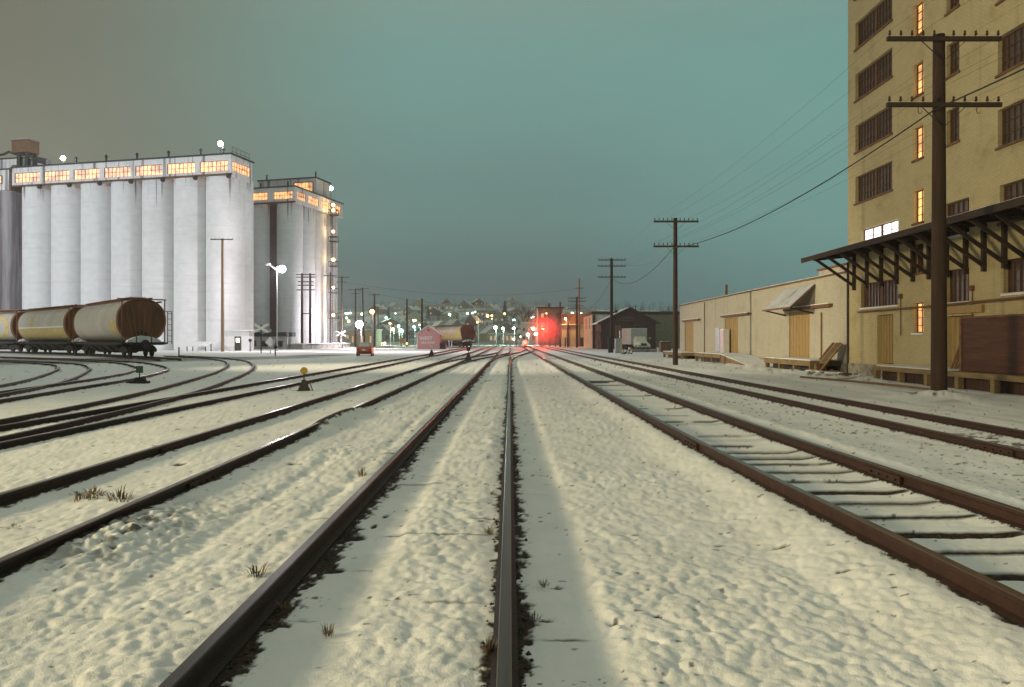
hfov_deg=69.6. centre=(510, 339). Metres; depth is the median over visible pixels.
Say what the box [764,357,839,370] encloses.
loading platform
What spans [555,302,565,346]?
utility pole
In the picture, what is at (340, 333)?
crossbuck sign
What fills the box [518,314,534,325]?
house
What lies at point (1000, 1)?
window
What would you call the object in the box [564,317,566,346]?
street lamp
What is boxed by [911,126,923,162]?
window
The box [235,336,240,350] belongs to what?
door
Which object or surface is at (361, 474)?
dry weed
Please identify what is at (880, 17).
window
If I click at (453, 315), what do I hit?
house
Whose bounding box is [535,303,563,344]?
brick building
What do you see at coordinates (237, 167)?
window
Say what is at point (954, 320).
door
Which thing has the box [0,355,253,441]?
railway track
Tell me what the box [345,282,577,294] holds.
overhead wire
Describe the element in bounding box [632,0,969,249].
telephone wire
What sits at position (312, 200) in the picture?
window
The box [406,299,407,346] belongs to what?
utility pole
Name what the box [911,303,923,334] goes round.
window
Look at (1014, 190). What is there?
window
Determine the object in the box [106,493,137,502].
dry weed
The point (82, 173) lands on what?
window
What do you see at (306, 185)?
window
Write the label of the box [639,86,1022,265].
telephone wire
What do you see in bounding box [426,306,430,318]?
conifer tree
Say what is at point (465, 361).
railway track
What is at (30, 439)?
railway track
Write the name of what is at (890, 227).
window
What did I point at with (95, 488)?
dry weed
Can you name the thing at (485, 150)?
sky
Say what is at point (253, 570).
dry weed
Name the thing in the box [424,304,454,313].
apartment block
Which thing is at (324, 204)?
window
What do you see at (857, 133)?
telephone wire
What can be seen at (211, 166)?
window
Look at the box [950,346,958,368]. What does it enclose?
leaning board
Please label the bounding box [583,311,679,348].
brick building
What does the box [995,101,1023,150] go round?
window
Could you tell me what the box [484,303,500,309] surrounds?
house
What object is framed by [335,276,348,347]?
utility pole
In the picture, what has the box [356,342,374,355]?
parked car
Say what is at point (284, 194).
window
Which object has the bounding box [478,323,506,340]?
house
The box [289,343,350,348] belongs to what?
loading platform
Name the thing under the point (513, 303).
house
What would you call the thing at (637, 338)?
box truck
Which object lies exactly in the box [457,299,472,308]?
house
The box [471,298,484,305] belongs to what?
house
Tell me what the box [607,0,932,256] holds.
telephone wire
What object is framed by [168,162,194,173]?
window
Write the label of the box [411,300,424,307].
house
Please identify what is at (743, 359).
snowy ramp
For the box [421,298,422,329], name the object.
utility pole
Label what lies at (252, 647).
ballast stones
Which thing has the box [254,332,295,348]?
loading shed
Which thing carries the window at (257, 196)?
in the grain elevator at (295, 226)
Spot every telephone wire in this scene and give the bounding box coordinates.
[604,23,1022,265]
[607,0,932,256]
[610,56,1003,265]
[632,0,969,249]
[634,39,1022,260]
[635,3,1022,256]
[637,75,1023,265]
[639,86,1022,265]
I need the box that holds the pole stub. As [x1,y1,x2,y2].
[608,337,610,352]
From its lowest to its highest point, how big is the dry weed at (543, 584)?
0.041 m
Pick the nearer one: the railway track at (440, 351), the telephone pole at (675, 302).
the telephone pole at (675, 302)
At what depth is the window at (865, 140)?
34.60 m
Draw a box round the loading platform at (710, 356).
[694,352,743,362]
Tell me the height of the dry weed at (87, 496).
0.108 m
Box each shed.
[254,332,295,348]
[415,325,445,348]
[488,333,517,343]
[590,307,659,348]
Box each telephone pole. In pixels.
[568,297,585,347]
[598,258,625,352]
[653,218,698,364]
[886,30,1001,390]
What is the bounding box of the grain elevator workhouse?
[0,137,50,349]
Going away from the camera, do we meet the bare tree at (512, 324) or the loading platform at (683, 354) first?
the loading platform at (683, 354)
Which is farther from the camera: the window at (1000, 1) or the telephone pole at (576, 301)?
the telephone pole at (576, 301)
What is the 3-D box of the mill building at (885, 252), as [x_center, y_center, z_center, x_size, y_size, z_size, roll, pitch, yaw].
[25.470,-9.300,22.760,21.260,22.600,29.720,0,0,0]
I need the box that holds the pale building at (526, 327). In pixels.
[520,322,535,344]
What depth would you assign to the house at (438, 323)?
430.59 m
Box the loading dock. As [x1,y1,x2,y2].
[873,365,1023,395]
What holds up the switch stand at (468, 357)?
on the ground
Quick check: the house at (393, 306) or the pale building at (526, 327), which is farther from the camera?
the house at (393, 306)
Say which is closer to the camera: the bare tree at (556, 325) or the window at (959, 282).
the window at (959, 282)
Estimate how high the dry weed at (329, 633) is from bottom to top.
0.066 m
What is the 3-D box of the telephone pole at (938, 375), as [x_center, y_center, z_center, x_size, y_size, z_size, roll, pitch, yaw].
[12.565,-3.484,21.562,3.320,10.968,0.524,0,0,0]
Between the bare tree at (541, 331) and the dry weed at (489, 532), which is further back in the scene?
the bare tree at (541, 331)
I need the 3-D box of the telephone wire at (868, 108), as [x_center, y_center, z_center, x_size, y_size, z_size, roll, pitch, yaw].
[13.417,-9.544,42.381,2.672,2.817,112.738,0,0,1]
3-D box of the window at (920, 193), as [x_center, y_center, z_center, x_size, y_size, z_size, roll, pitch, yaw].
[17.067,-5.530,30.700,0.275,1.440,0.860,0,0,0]
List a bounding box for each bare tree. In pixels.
[504,317,520,332]
[505,304,533,329]
[532,323,549,345]
[533,314,558,345]
[544,318,558,345]
[591,330,605,348]
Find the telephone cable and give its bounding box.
[586,68,1023,310]
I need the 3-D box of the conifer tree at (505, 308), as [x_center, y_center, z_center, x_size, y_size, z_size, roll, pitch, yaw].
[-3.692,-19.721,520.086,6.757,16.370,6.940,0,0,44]
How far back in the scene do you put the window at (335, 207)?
159.37 m
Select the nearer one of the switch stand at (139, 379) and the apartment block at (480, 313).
the switch stand at (139, 379)
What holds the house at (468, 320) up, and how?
on the ground
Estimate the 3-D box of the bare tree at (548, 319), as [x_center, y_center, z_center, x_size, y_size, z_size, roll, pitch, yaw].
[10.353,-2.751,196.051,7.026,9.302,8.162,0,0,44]
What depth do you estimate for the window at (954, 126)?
28.45 m
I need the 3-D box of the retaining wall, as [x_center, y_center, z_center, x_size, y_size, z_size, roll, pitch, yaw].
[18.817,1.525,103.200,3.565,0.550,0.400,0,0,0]
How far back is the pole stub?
97.83 m
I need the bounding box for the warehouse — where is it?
[679,263,846,372]
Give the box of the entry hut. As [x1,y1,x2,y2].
[224,330,253,350]
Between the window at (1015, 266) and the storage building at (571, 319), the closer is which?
the window at (1015, 266)
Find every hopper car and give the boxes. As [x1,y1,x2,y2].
[0,309,38,351]
[16,304,95,353]
[72,297,171,356]
[433,324,477,346]
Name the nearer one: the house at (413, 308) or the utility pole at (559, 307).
the utility pole at (559, 307)
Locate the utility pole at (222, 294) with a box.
[210,238,232,351]
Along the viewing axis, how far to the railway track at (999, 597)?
7.04 m
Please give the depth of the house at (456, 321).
410.68 m
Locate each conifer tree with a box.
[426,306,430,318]
[502,301,509,321]
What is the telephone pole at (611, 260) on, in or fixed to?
on the ground
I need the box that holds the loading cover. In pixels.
[185,342,212,350]
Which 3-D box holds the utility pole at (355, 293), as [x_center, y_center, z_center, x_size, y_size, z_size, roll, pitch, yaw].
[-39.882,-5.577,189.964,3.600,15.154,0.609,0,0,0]
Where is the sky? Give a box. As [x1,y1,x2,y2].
[0,0,847,309]
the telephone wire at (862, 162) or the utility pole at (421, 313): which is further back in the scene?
the utility pole at (421, 313)
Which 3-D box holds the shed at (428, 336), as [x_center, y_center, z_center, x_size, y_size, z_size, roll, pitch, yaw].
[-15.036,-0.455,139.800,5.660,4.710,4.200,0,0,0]
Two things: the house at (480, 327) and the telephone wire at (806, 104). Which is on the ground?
the house at (480, 327)
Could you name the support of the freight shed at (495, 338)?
on the ground
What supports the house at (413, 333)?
on the ground
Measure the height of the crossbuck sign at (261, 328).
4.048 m
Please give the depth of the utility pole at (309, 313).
139.79 m
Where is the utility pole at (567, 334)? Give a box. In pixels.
[567,323,568,346]
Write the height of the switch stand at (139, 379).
0.710 m
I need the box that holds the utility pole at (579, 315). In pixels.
[578,278,579,346]
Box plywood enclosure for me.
[959,314,1023,374]
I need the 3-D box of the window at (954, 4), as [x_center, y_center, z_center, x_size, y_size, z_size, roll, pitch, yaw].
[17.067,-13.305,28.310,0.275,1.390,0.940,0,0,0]
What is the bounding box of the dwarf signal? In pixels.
[522,340,527,347]
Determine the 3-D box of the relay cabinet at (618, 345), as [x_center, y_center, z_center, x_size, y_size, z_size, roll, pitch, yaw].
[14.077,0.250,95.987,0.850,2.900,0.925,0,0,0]
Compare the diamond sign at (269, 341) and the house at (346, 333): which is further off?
the house at (346, 333)
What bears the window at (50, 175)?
in the grain elevator at (94, 236)
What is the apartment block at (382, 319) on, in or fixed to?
on the ground
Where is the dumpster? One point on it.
(664, 345)
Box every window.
[15,172,38,182]
[44,170,68,180]
[74,168,98,179]
[105,166,130,177]
[136,164,161,175]
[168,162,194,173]
[200,160,227,171]
[233,161,249,176]
[254,192,266,200]
[274,191,291,198]
[294,182,312,191]
[298,192,304,201]
[309,196,317,205]
[322,200,327,209]
[333,205,339,213]
[853,0,892,52]
[853,50,892,103]
[853,107,892,154]
[853,162,892,205]
[859,280,898,309]
[864,220,897,239]
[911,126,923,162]
[911,190,923,225]
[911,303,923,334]
[913,62,923,99]
[914,244,923,274]
[916,2,922,35]
[944,0,959,16]
[946,42,959,80]
[946,107,959,147]
[947,269,968,303]
[948,198,969,238]
[995,0,1004,5]
[995,25,1023,78]
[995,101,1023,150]
[996,180,1023,225]
[1000,258,1023,295]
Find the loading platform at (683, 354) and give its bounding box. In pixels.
[663,351,694,358]
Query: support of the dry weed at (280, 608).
on the ground
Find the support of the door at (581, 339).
in the storage building at (571, 319)
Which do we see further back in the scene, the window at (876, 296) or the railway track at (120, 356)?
the railway track at (120, 356)
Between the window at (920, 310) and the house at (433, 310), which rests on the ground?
the house at (433, 310)
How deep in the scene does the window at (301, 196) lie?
145.25 m
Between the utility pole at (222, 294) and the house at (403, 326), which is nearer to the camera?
the utility pole at (222, 294)
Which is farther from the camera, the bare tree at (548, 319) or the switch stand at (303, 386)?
the bare tree at (548, 319)
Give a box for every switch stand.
[126,366,149,383]
[292,367,312,390]
[429,345,435,355]
[465,347,476,361]
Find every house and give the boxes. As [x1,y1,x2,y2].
[339,323,362,342]
[362,322,373,328]
[368,303,387,313]
[379,317,398,325]
[379,323,405,341]
[387,302,401,310]
[400,319,413,336]
[403,305,420,314]
[404,310,425,323]
[408,320,428,338]
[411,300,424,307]
[429,307,442,315]
[432,319,445,327]
[441,298,451,303]
[441,310,459,319]
[445,318,461,324]
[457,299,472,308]
[464,313,481,326]
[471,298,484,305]
[474,322,487,337]
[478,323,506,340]
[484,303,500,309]
[492,310,505,322]
[499,321,520,332]
[505,297,516,305]
[506,307,523,314]
[516,328,520,337]
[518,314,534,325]
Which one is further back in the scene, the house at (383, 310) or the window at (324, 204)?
the house at (383, 310)
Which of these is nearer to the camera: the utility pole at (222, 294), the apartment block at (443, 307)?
the utility pole at (222, 294)
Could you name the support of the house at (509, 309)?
on the ground
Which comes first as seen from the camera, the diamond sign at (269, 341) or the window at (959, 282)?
the window at (959, 282)
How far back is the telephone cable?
24.64 m
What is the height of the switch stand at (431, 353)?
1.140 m
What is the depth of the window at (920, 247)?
30.79 m
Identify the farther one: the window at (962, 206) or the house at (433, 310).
the house at (433, 310)
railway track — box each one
[0,344,500,574]
[0,345,484,448]
[0,351,181,360]
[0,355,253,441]
[0,356,167,402]
[0,360,89,396]
[158,346,518,686]
[413,347,471,356]
[418,351,509,369]
[489,349,534,362]
[518,343,1023,626]
[531,344,1023,459]
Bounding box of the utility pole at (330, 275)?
[323,272,336,342]
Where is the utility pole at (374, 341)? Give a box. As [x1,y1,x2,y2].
[373,294,375,345]
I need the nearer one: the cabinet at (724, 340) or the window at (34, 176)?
the cabinet at (724, 340)
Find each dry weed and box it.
[67,487,98,501]
[71,490,105,499]
[79,485,107,495]
[98,483,137,500]
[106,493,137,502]
[242,562,276,577]
[276,600,297,611]
[317,622,335,636]
[357,467,366,476]
[479,635,497,654]
[482,526,493,534]
[516,558,527,565]
[529,610,544,622]
[537,577,548,587]
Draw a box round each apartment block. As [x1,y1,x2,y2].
[375,318,399,326]
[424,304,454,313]
[476,310,504,319]
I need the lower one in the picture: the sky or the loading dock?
the loading dock
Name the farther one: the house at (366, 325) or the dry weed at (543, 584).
the house at (366, 325)
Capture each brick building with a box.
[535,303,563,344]
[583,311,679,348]
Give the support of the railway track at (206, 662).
on the ground
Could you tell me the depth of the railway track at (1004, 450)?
16.16 m
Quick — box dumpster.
[659,341,670,351]
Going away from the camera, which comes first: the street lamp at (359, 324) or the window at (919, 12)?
the window at (919, 12)
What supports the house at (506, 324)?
on the ground
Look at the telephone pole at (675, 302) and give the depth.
50.36 m
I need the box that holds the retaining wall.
[632,349,656,351]
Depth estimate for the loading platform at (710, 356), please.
56.33 m
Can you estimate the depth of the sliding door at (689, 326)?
70.38 m
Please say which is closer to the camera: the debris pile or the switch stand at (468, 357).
the debris pile
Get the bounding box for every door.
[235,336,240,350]
[580,338,583,346]
[686,322,692,351]
[726,317,737,352]
[791,311,809,357]
[882,315,892,363]
[951,316,966,366]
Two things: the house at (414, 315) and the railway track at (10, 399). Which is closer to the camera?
the railway track at (10, 399)
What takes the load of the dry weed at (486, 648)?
on the ground
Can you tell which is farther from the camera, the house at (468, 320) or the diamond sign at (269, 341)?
the house at (468, 320)
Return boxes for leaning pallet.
[813,342,842,372]
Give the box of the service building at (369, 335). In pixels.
[347,329,382,345]
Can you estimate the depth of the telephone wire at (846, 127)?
22.97 m
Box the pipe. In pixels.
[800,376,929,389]
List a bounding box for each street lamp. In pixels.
[266,263,285,350]
[356,321,362,341]
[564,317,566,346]
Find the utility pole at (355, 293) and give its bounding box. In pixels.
[351,289,359,346]
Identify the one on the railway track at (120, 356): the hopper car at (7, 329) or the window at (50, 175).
the hopper car at (7, 329)
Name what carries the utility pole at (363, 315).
on the ground
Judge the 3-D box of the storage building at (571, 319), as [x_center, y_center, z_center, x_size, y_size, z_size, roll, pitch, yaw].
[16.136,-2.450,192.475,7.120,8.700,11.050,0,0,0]
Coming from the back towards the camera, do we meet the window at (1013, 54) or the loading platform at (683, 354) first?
the loading platform at (683, 354)
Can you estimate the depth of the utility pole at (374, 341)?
199.78 m
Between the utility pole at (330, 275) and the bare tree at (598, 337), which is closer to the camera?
the bare tree at (598, 337)
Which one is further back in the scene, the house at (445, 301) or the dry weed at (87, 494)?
the house at (445, 301)
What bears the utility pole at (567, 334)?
on the ground
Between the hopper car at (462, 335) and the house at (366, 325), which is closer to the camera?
the hopper car at (462, 335)
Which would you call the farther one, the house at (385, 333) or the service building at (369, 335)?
the house at (385, 333)
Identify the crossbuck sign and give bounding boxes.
[253,323,271,352]
[336,330,345,347]
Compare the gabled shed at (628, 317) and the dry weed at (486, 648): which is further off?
the gabled shed at (628, 317)
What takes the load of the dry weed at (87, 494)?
on the ground
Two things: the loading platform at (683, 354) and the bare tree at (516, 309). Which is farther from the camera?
the bare tree at (516, 309)
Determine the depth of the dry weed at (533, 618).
4.45 m
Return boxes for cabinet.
[615,331,621,352]
[720,329,728,352]
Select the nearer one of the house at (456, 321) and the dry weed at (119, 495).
the dry weed at (119, 495)
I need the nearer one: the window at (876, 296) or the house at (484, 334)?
the window at (876, 296)
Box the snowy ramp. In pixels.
[720,354,772,366]
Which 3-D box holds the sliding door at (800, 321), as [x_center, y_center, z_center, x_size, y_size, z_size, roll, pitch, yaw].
[17.140,-0.265,43.450,0.080,2.830,3.100,0,0,0]
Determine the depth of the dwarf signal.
149.52 m
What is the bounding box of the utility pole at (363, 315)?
[356,287,368,341]
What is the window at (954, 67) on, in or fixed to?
in the mill building at (885, 252)
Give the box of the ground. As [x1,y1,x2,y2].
[0,305,1023,686]
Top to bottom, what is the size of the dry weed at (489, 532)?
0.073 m
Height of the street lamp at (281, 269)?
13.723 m
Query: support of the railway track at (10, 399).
on the ground
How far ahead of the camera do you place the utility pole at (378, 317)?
239.91 m
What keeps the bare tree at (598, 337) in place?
on the ground
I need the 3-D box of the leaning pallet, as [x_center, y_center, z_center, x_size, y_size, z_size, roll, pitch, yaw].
[16.079,0.915,37.650,1.358,1.569,1.524,0,0,0]
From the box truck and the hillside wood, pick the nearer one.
the box truck
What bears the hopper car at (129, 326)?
on the railway track at (120, 356)
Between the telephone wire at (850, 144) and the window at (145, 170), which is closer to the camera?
the telephone wire at (850, 144)
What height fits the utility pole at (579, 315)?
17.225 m
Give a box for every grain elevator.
[11,141,254,350]
[254,172,343,342]
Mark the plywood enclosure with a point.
(992, 343)
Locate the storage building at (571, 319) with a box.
[561,313,585,346]
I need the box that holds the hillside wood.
[339,297,679,342]
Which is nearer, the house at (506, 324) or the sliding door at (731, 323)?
the sliding door at (731, 323)
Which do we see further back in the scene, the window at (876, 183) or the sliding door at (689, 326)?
the sliding door at (689, 326)
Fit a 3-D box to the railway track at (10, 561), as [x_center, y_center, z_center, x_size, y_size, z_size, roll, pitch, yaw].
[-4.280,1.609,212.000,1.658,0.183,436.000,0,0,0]
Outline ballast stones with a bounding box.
[214,391,1002,686]
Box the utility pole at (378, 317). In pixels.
[375,307,381,328]
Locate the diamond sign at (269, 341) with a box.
[265,337,274,352]
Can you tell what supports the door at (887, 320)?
in the mill building at (885, 252)
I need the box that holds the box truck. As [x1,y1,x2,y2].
[622,328,650,349]
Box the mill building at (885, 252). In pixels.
[801,0,1023,376]
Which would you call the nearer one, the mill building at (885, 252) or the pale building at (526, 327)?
the mill building at (885, 252)
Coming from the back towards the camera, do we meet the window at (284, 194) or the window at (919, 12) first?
the window at (284, 194)
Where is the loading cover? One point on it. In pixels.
(198, 344)
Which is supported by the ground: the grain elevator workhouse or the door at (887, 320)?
the grain elevator workhouse
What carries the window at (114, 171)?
in the grain elevator at (94, 236)
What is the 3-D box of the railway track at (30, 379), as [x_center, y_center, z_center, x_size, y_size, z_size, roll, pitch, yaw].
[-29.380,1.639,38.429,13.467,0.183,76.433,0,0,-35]
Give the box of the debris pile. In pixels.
[805,369,862,375]
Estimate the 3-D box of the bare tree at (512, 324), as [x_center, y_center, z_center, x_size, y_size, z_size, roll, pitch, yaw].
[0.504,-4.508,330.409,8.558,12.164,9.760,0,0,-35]
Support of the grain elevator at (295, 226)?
on the ground
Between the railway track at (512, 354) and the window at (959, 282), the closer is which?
the window at (959, 282)
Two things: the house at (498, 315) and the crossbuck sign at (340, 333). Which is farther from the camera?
the house at (498, 315)
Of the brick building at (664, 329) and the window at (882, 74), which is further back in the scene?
the brick building at (664, 329)
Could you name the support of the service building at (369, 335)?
on the ground
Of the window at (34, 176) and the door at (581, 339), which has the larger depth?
the door at (581, 339)
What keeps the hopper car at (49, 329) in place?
on the railway track at (120, 356)
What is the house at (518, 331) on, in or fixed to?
on the ground
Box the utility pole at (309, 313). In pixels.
[296,273,315,348]
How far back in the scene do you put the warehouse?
46.44 m
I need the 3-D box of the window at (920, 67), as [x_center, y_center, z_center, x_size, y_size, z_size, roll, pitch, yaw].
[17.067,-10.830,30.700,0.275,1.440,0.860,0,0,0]
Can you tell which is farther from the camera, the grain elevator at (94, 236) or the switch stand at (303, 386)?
the grain elevator at (94, 236)
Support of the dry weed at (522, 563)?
on the ground
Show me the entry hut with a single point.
(235, 340)

